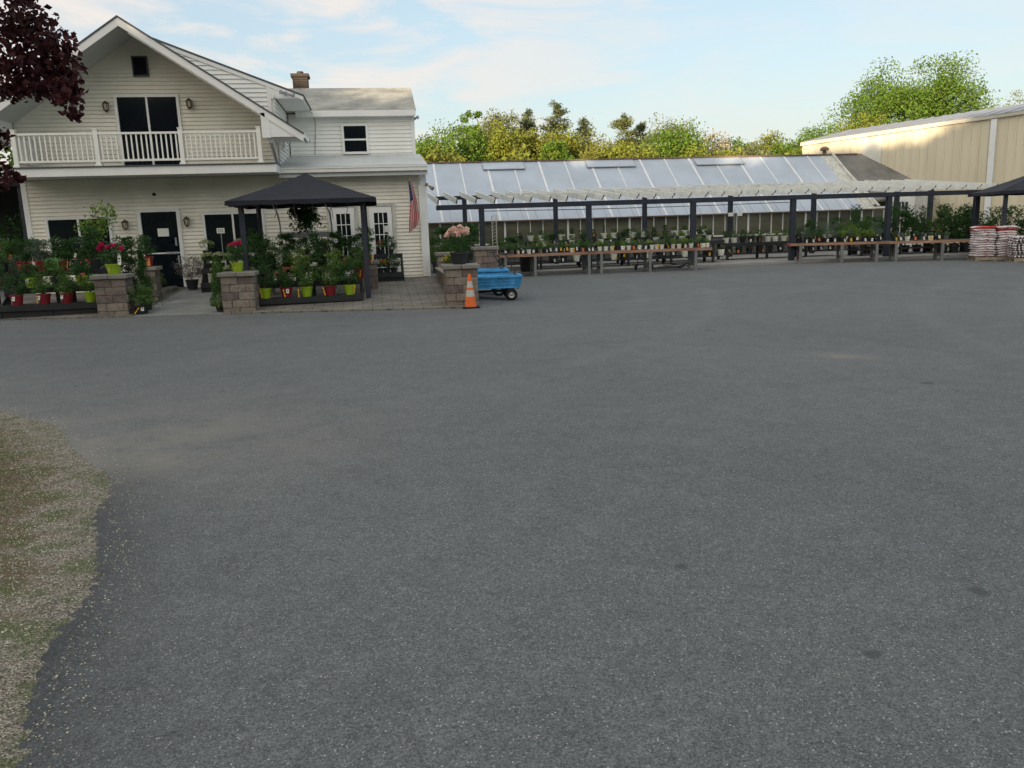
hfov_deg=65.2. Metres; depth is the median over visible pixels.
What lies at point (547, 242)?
potted plant
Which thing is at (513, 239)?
potted plant
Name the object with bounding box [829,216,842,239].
potted plant
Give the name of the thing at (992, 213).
potted plant
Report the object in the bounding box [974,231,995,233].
bag
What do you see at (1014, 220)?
potted plant
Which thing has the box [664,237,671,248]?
potted plant
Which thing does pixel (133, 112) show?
sliding door
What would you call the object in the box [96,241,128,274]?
potted plant
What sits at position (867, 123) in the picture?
broadleaf tree
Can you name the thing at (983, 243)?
bag
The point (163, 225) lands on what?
entrance door
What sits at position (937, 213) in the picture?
potted plant
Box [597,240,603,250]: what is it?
potted plant
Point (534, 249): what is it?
potted plant
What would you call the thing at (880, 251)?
potted plant
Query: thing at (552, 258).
potted plant
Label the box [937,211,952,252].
potted plant
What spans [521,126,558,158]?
broadleaf tree
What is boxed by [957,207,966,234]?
potted plant
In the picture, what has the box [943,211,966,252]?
potted plant
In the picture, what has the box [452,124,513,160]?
broadleaf tree
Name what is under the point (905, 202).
door
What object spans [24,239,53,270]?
potted plant
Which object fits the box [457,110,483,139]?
broadleaf tree
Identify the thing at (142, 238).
potted plant
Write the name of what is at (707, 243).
potted plant
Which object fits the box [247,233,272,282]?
potted plant
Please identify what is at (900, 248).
nursery bench
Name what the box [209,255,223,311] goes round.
potted plant
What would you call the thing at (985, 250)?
bag
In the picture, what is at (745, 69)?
sky
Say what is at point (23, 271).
potted plant
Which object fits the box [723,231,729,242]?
potted plant
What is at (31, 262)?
potted plant
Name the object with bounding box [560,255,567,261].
potted plant
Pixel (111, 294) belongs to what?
stone pier
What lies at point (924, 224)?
potted plant
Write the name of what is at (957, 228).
potted plant
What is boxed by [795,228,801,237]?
potted plant
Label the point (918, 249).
potted plant
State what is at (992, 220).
potted plant
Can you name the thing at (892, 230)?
potted plant
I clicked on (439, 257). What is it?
stone pier
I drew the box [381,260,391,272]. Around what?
potted plant
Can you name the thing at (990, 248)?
bag
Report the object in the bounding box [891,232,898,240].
potted plant
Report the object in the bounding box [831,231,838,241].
potted plant
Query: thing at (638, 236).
potted plant
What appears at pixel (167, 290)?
planting bed
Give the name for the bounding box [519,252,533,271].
bin
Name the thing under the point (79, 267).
potted plant
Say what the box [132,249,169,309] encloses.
potted plant
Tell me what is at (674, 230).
potted plant
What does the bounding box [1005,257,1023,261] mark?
pallet
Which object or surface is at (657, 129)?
broadleaf tree
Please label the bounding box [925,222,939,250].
potted plant
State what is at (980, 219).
potted plant
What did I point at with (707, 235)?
potted plant
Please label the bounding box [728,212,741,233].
wire sign
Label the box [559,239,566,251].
potted plant
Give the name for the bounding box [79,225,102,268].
potted plant
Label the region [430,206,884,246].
window frame
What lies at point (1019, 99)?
broadleaf tree
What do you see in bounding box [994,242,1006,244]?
bag
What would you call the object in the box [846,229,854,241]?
potted plant
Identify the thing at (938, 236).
potted plant
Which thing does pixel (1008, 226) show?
bag
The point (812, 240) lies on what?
potted plant
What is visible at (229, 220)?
window
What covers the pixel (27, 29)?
maple tree
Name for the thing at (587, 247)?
potted plant
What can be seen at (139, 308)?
potted plant
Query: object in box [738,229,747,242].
potted plant
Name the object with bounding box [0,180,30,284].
shade shelter
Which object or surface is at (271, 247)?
potted plant
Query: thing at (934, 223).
potted plant
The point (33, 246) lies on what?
potted plant
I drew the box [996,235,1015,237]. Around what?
bag
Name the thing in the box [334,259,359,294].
potted plant
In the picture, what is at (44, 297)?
potted plant
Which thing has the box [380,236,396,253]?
potted plant
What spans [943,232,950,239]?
potted plant
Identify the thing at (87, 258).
potted plant
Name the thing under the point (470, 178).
greenhouse
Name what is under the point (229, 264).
potted plant
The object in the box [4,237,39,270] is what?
potted plant
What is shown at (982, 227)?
bag
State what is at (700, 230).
potted plant
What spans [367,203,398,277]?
french door
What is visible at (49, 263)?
potted plant
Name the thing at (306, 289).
potted plant
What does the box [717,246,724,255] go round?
potted plant
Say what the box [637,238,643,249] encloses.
potted plant
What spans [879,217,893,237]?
potted plant
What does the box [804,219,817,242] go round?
potted plant
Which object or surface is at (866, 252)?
potted plant
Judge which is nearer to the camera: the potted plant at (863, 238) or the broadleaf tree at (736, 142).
the potted plant at (863, 238)
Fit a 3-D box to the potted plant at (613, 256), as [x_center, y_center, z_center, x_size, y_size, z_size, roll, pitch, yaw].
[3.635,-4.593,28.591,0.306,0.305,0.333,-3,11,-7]
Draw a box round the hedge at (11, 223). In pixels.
[0,207,25,286]
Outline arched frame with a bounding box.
[272,203,336,292]
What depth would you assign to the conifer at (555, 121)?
77.94 m
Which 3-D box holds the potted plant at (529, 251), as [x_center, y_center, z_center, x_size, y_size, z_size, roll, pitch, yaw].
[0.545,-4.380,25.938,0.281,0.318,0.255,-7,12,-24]
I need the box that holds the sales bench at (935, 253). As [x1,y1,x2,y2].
[888,239,986,260]
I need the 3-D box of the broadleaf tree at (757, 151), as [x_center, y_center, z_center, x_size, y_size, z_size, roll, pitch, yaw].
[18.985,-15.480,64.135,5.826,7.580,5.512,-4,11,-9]
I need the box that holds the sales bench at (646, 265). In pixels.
[595,247,711,273]
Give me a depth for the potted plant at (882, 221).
30.16 m
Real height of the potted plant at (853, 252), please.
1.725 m
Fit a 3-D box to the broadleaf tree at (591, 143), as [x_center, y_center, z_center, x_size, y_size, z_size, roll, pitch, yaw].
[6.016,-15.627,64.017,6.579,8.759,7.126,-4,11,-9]
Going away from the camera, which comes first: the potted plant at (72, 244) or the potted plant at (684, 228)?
the potted plant at (72, 244)
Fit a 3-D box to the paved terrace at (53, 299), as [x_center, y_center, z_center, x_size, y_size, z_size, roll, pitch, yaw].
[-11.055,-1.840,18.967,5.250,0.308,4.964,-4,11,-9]
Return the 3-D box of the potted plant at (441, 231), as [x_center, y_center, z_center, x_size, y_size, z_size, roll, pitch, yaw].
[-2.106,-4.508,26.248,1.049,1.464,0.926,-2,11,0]
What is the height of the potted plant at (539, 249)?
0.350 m
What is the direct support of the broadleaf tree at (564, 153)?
on the ground
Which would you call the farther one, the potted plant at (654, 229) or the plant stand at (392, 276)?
the potted plant at (654, 229)
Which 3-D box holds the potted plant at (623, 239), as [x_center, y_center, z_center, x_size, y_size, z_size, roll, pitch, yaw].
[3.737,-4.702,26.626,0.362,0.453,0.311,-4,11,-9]
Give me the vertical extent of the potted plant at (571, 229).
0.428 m
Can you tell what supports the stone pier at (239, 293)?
on the paved terrace at (417, 292)
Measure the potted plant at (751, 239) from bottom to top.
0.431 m
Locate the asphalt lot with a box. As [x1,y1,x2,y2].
[0,256,1023,767]
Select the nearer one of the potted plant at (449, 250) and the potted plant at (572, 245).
the potted plant at (449, 250)
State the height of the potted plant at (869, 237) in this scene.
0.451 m
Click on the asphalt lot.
(748, 516)
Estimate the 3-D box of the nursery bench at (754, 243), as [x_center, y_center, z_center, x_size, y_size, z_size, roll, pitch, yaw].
[10.306,-5.221,31.003,4.700,0.635,0.930,-4,11,-9]
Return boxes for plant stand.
[0,268,107,318]
[259,264,363,306]
[374,253,404,281]
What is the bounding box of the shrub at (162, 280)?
[160,273,166,286]
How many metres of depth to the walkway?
18.28 m
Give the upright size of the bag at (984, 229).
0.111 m
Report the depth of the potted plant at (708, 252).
29.08 m
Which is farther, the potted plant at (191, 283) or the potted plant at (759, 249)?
the potted plant at (759, 249)
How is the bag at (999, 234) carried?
on the bag at (1004, 236)
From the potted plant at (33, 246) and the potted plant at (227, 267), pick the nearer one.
the potted plant at (33, 246)
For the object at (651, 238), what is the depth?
30.13 m
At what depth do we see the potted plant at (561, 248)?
26.05 m
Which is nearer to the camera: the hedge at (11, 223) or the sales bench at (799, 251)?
the hedge at (11, 223)
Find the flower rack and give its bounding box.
[200,254,251,292]
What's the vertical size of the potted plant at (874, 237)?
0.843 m
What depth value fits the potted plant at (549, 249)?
25.98 m
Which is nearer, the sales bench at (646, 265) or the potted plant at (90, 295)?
the potted plant at (90, 295)
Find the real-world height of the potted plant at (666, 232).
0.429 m
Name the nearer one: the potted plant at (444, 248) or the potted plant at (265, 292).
the potted plant at (265, 292)
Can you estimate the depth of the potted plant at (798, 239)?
28.63 m
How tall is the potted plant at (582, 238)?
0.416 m
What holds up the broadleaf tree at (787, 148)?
on the ground
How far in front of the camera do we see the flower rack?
20.69 m
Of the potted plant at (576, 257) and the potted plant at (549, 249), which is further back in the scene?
the potted plant at (576, 257)
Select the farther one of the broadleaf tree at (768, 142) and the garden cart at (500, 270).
the broadleaf tree at (768, 142)
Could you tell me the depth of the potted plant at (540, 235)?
29.73 m
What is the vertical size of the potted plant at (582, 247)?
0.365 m
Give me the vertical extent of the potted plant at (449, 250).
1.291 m
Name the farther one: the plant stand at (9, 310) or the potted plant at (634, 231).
the potted plant at (634, 231)
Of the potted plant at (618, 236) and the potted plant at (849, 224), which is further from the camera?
the potted plant at (849, 224)
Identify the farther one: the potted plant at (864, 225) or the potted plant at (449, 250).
the potted plant at (864, 225)
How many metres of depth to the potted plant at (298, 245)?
18.64 m
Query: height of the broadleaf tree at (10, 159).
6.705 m
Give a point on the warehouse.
(983, 146)
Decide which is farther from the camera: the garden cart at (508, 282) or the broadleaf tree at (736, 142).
the broadleaf tree at (736, 142)
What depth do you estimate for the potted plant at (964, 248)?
30.21 m
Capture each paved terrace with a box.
[0,288,183,319]
[222,276,464,314]
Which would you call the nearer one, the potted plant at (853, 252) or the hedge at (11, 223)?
the hedge at (11, 223)
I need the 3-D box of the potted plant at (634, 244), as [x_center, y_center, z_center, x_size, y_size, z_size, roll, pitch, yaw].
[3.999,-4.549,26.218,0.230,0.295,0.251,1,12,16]
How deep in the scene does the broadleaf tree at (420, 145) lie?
59.01 m
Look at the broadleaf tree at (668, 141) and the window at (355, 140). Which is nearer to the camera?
the window at (355, 140)
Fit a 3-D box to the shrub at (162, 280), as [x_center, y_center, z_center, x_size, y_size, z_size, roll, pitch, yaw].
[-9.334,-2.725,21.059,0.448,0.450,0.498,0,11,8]
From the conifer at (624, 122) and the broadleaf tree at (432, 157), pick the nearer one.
the broadleaf tree at (432, 157)
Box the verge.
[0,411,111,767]
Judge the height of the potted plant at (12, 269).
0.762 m
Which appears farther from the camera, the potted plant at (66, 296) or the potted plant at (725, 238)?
the potted plant at (725, 238)
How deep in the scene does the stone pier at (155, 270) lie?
18.94 m
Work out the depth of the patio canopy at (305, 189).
17.91 m
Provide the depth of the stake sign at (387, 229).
21.25 m
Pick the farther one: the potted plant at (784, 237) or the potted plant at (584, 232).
the potted plant at (784, 237)
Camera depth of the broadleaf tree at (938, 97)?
82.83 m
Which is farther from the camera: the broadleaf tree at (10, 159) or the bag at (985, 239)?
the broadleaf tree at (10, 159)
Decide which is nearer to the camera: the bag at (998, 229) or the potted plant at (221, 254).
the potted plant at (221, 254)
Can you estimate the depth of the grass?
5.48 m
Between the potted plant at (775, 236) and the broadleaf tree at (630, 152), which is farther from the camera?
the broadleaf tree at (630, 152)
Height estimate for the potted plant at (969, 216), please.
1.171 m
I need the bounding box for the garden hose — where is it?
[652,250,699,268]
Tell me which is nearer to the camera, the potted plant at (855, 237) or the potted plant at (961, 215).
the potted plant at (855, 237)
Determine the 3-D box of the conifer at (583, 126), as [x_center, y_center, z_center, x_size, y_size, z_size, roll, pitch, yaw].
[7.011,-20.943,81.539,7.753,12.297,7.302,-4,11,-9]
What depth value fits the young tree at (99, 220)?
18.92 m
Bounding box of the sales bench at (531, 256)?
[497,251,595,275]
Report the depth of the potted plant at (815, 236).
30.83 m
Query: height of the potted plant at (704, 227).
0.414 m
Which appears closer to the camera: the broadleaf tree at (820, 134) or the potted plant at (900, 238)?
the potted plant at (900, 238)
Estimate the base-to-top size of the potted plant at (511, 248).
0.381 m
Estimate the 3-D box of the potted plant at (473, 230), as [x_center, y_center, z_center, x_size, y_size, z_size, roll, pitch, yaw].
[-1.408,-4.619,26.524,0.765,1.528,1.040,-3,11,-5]
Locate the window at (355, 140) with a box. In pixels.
[341,123,368,154]
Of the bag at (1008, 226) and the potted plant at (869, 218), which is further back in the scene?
the potted plant at (869, 218)
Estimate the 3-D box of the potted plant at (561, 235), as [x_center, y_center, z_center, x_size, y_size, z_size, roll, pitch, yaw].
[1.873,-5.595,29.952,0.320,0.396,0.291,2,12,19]
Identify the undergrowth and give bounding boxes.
[422,144,802,161]
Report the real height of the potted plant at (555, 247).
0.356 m
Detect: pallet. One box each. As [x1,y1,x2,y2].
[967,256,1004,260]
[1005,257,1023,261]
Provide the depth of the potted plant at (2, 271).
17.70 m
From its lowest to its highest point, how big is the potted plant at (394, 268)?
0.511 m
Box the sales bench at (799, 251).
[787,240,889,262]
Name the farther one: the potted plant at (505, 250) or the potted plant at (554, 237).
the potted plant at (554, 237)
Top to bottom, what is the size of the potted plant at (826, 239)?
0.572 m
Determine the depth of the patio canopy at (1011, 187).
26.61 m
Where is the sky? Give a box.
[0,0,1023,164]
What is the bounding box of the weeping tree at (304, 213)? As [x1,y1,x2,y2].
[287,204,325,279]
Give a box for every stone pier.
[89,273,135,317]
[132,266,162,301]
[217,270,259,312]
[255,268,275,295]
[360,260,378,289]
[434,252,451,266]
[440,263,479,305]
[470,246,498,267]
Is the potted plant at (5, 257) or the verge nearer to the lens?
the verge
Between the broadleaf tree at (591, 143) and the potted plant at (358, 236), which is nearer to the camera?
the potted plant at (358, 236)
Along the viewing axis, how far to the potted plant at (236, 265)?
16.94 m
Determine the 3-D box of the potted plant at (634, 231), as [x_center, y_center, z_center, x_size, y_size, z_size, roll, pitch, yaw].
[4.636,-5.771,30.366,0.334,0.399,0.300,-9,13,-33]
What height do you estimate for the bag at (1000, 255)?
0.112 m
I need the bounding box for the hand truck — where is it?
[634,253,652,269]
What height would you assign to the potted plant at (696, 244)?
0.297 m
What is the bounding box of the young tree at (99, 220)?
[73,199,117,267]
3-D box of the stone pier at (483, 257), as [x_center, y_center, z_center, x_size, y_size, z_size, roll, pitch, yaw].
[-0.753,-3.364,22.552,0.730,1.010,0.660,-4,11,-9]
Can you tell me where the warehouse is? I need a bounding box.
[800,103,1023,244]
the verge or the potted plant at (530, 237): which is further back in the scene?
the potted plant at (530, 237)
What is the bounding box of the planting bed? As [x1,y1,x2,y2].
[162,286,177,296]
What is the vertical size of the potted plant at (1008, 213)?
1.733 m
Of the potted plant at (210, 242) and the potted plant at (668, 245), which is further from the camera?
the potted plant at (668, 245)
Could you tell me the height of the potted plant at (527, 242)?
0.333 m
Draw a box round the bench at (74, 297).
[0,281,138,305]
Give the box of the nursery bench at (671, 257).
[498,240,724,269]
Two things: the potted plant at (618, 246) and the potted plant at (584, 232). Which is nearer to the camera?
the potted plant at (618, 246)
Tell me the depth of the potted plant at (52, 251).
19.01 m
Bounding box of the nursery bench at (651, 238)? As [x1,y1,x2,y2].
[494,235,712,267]
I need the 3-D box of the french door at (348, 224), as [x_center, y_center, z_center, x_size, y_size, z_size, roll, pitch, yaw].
[-4.631,-3.916,22.155,0.820,2.060,0.102,-4,11,-9]
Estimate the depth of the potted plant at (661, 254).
28.79 m
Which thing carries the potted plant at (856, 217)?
on the nursery bench at (900, 248)
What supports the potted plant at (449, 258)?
on the garden wall
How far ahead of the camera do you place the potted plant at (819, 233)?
28.09 m
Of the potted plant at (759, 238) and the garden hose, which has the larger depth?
the potted plant at (759, 238)
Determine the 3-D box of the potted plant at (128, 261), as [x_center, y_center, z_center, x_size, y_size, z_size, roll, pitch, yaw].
[-9.298,-3.041,19.309,0.544,1.115,0.738,-12,15,-42]
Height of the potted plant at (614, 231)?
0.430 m
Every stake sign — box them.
[217,228,224,261]
[384,226,389,254]
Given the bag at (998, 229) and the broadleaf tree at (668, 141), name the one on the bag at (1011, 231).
the bag at (998, 229)
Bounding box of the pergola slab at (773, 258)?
[507,247,970,274]
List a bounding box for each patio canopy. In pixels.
[225,173,376,297]
[968,176,1023,250]
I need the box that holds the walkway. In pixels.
[132,287,222,316]
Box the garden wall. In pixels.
[435,267,444,289]
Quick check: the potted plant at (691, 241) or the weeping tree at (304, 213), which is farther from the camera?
the potted plant at (691, 241)
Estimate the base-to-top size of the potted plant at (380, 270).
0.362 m
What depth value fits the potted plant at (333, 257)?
18.28 m
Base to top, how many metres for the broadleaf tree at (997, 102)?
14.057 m
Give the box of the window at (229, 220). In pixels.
[201,210,266,254]
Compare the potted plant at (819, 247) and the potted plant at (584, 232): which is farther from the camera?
the potted plant at (819, 247)
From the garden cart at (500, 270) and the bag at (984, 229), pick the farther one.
the bag at (984, 229)
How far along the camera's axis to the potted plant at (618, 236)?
28.63 m
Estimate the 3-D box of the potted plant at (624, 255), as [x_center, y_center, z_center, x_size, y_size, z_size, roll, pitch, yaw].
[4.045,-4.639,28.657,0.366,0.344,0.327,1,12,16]
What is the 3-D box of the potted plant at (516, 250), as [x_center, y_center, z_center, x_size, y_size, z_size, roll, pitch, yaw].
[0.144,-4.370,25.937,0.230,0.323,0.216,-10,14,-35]
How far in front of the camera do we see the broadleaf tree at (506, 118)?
72.68 m
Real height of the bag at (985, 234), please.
0.112 m
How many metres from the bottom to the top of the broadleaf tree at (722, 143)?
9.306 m
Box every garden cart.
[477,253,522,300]
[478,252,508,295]
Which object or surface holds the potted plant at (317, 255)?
on the plant stand at (291, 300)
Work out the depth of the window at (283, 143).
22.47 m
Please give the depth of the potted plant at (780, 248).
30.63 m
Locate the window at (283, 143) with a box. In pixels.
[281,142,285,151]
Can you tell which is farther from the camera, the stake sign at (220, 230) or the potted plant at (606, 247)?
the potted plant at (606, 247)
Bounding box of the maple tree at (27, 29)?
[0,0,88,191]
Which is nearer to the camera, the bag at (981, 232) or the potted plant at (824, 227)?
the bag at (981, 232)
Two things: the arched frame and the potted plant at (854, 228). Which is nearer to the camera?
the arched frame
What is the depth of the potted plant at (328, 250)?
18.74 m
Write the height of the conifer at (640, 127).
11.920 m
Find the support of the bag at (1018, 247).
on the bag
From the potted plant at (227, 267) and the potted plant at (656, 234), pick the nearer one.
the potted plant at (227, 267)
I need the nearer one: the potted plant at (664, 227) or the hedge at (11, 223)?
the hedge at (11, 223)
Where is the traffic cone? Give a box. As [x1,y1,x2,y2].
[462,274,479,308]
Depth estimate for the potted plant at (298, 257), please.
18.10 m
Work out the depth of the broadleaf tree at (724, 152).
58.72 m
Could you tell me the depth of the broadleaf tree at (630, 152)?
57.23 m
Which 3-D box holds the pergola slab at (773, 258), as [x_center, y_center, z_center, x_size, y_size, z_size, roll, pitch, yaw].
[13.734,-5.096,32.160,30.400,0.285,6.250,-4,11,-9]
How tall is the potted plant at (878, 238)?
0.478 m
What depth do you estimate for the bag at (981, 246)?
26.18 m
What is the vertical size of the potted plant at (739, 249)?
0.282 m
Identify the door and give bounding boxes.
[113,94,183,164]
[136,208,186,286]
[327,206,360,278]
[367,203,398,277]
[898,198,911,246]
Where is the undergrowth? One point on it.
(514, 153)
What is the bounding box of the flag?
[408,178,418,232]
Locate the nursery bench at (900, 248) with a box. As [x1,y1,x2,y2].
[846,235,969,255]
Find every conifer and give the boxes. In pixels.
[516,108,538,139]
[539,100,587,149]
[574,116,596,151]
[607,112,642,152]
[633,121,646,151]
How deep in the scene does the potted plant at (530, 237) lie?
29.72 m
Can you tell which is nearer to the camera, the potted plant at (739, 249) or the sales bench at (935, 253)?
the sales bench at (935, 253)
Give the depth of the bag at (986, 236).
26.10 m
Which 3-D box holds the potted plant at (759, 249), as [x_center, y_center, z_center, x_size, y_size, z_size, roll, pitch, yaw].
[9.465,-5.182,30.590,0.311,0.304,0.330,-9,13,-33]
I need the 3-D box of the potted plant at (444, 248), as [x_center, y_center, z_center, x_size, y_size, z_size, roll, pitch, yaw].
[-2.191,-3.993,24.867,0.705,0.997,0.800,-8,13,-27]
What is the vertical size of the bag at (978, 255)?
0.112 m
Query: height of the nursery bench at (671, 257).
0.795 m
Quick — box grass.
[0,440,31,524]
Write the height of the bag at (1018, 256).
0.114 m
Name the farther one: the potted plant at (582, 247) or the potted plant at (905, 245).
the potted plant at (905, 245)
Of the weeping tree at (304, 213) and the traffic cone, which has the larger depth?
the weeping tree at (304, 213)
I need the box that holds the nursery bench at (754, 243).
[716,240,838,259]
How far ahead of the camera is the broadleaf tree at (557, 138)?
62.22 m
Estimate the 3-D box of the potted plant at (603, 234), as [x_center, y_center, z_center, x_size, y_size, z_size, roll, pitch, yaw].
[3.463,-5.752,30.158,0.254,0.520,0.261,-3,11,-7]
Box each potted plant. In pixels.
[0,235,15,271]
[0,256,20,285]
[0,264,5,282]
[0,273,30,304]
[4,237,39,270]
[14,261,42,287]
[17,255,44,283]
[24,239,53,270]
[25,239,40,286]
[27,271,54,303]
[37,247,72,264]
[40,256,66,286]
[46,235,76,269]
[51,270,78,302]
[62,235,89,264]
[67,248,92,282]
[69,255,91,285]
[76,273,95,301]
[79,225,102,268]
[95,256,125,270]
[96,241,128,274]
[111,235,137,280]
[112,251,138,281]
[127,283,154,314]
[130,234,156,266]
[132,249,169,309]
[171,253,204,288]
[199,239,214,255]
[199,252,214,268]
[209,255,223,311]
[212,251,226,266]
[223,265,232,270]
[224,240,248,271]
[224,252,232,267]
[246,228,266,267]
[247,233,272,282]
[253,262,276,298]
[258,237,279,267]
[263,245,293,281]
[270,266,299,297]
[275,232,298,262]
[286,248,312,280]
[288,261,319,296]
[293,236,312,265]
[303,231,332,279]
[312,237,331,265]
[316,257,341,295]
[326,248,350,277]
[327,230,346,263]
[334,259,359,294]
[344,235,362,264]
[345,240,371,278]
[355,226,375,263]
[376,241,386,253]
[377,259,383,272]
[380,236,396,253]
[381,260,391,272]
[382,254,403,271]
[429,235,447,269]
[431,225,452,251]
[431,239,449,263]
[441,253,451,263]
[444,224,471,264]
[444,235,467,251]
[461,222,479,262]
[486,238,504,259]
[502,245,507,254]
[504,235,518,258]
[508,243,515,254]
[514,245,518,253]
[516,232,522,240]
[517,241,526,253]
[523,238,529,246]
[525,245,531,253]
[527,232,533,240]
[531,244,536,253]
[537,230,545,240]
[537,243,542,253]
[541,234,549,245]
[542,240,551,252]
[546,243,551,252]
[548,256,555,261]
[549,233,556,243]
[552,242,558,252]
[558,229,565,239]
[558,241,563,252]
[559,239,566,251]
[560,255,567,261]
[568,228,574,238]
[568,242,575,251]
[573,255,579,260]
[579,228,585,237]
[579,234,585,241]
[579,241,584,251]
[584,241,590,251]
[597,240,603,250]
[601,224,606,237]
[602,241,608,250]
[606,234,611,242]
[609,241,614,250]
[610,227,616,237]
[610,253,617,259]
[614,232,621,243]
[615,240,619,249]
[620,229,626,237]
[620,237,627,249]
[620,241,625,249]
[621,253,628,258]
[624,228,630,242]
[631,227,637,236]
[631,241,636,249]
[633,231,641,242]
[633,252,640,258]
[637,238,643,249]
[642,231,650,241]
[651,227,657,236]
[651,231,659,239]
[657,252,664,257]
[659,239,664,248]
[661,230,667,241]
[662,224,667,235]
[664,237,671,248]
[669,238,675,247]
[671,226,677,235]
[676,239,681,247]
[678,231,685,237]
[681,225,687,234]
[681,251,687,256]
[682,237,688,247]
[688,238,694,247]
[694,239,699,247]
[697,227,703,238]
[699,237,704,247]
[701,225,706,234]
[704,228,712,239]
[704,238,709,246]
[705,250,712,255]
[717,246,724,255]
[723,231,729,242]
[729,231,737,242]
[735,246,742,252]
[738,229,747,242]
[746,246,753,252]
[747,231,754,241]
[755,230,764,241]
[756,245,762,252]
[764,232,770,241]
[771,230,778,240]
[777,245,783,251]
[779,229,788,240]
[795,222,808,242]
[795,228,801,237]
[802,228,810,242]
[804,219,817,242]
[809,232,815,242]
[812,222,826,241]
[812,228,819,239]
[816,229,824,242]
[817,245,823,249]
[823,227,832,242]
[824,220,843,241]
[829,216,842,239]
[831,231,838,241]
[835,223,848,241]
[839,230,846,241]
[842,220,852,239]
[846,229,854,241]
[847,224,860,241]
[848,210,860,254]
[851,204,862,236]
[853,231,858,241]
[856,214,876,238]
[856,221,871,239]
[859,221,873,253]
[859,229,868,241]
[866,228,875,241]
[868,217,883,240]
[872,216,883,236]
[874,230,882,253]
[875,227,883,240]
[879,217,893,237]
[890,201,901,252]
[891,206,901,237]
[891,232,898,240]
[897,211,915,237]
[897,232,904,240]
[900,205,915,251]
[905,231,910,240]
[908,218,921,236]
[909,211,929,251]
[912,231,919,240]
[919,204,930,236]
[919,232,925,240]
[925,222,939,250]
[926,216,940,236]
[935,203,952,244]
[935,204,951,233]
[935,231,942,239]
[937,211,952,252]
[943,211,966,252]
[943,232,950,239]
[948,208,963,244]
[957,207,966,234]
[960,202,980,251]
[965,206,972,233]
[978,211,987,225]
[982,215,1000,227]
[984,206,999,225]
[997,205,1012,224]
[997,206,1014,224]
[1008,205,1023,235]
[1016,213,1023,235]
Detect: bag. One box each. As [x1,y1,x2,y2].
[972,254,994,256]
[973,240,994,242]
[973,243,993,244]
[973,245,995,247]
[973,247,996,249]
[973,250,995,251]
[974,229,994,230]
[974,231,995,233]
[974,238,996,240]
[974,251,996,254]
[975,226,997,228]
[975,233,997,235]
[975,236,997,237]
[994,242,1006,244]
[994,254,1007,256]
[995,228,1017,230]
[996,230,1016,232]
[996,233,1016,235]
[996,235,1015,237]
[997,225,1018,228]
[1011,246,1023,248]
[1011,254,1023,257]
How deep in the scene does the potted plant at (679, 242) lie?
26.18 m
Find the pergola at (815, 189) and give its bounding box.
[427,179,997,268]
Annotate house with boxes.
[0,15,433,294]
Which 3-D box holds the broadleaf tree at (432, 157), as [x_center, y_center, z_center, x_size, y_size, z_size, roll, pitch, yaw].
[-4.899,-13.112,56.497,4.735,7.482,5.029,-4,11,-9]
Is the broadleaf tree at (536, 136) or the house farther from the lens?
the broadleaf tree at (536, 136)
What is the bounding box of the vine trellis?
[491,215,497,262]
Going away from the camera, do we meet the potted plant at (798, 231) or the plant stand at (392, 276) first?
the plant stand at (392, 276)
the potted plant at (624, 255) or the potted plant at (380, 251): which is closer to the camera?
the potted plant at (380, 251)
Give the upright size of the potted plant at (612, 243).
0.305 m
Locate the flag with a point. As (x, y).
(413, 218)
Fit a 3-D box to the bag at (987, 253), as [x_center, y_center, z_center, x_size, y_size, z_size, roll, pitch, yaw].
[15.596,-4.318,26.389,0.600,0.111,0.490,3,12,15]
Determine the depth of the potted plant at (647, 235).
28.81 m
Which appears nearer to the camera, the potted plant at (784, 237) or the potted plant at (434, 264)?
the potted plant at (434, 264)
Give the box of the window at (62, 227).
[44,216,113,259]
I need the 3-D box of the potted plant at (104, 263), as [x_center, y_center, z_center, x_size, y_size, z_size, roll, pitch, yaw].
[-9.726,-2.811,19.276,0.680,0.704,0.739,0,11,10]
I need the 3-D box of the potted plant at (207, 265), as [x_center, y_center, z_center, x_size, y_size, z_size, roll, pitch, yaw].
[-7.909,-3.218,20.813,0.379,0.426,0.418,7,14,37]
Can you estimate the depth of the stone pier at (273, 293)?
19.34 m
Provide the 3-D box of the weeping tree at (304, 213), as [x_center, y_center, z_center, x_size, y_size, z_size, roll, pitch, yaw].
[-4.961,-3.274,19.433,0.906,2.183,0.929,8,15,41]
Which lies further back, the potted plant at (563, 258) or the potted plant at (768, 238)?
the potted plant at (768, 238)
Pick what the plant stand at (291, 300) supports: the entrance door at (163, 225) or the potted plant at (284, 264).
the potted plant at (284, 264)
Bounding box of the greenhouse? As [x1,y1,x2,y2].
[426,147,935,262]
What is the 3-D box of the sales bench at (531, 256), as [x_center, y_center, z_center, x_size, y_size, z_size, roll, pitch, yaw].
[1.133,-3.969,26.430,3.164,0.726,0.985,-3,11,-6]
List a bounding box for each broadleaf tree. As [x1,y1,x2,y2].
[0,147,13,167]
[415,129,466,159]
[416,118,491,160]
[422,143,469,161]
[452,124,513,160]
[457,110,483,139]
[476,120,538,160]
[477,107,525,158]
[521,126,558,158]
[533,124,584,159]
[540,139,575,159]
[565,130,614,158]
[576,139,630,158]
[612,141,671,157]
[633,112,693,151]
[641,115,713,156]
[666,140,742,156]
[693,128,731,155]
[716,136,751,154]
[726,141,774,155]
[747,129,787,153]
[765,129,821,154]
[795,119,858,142]
[821,50,1002,130]
[827,109,894,133]
[971,95,1017,109]
[995,90,1023,106]

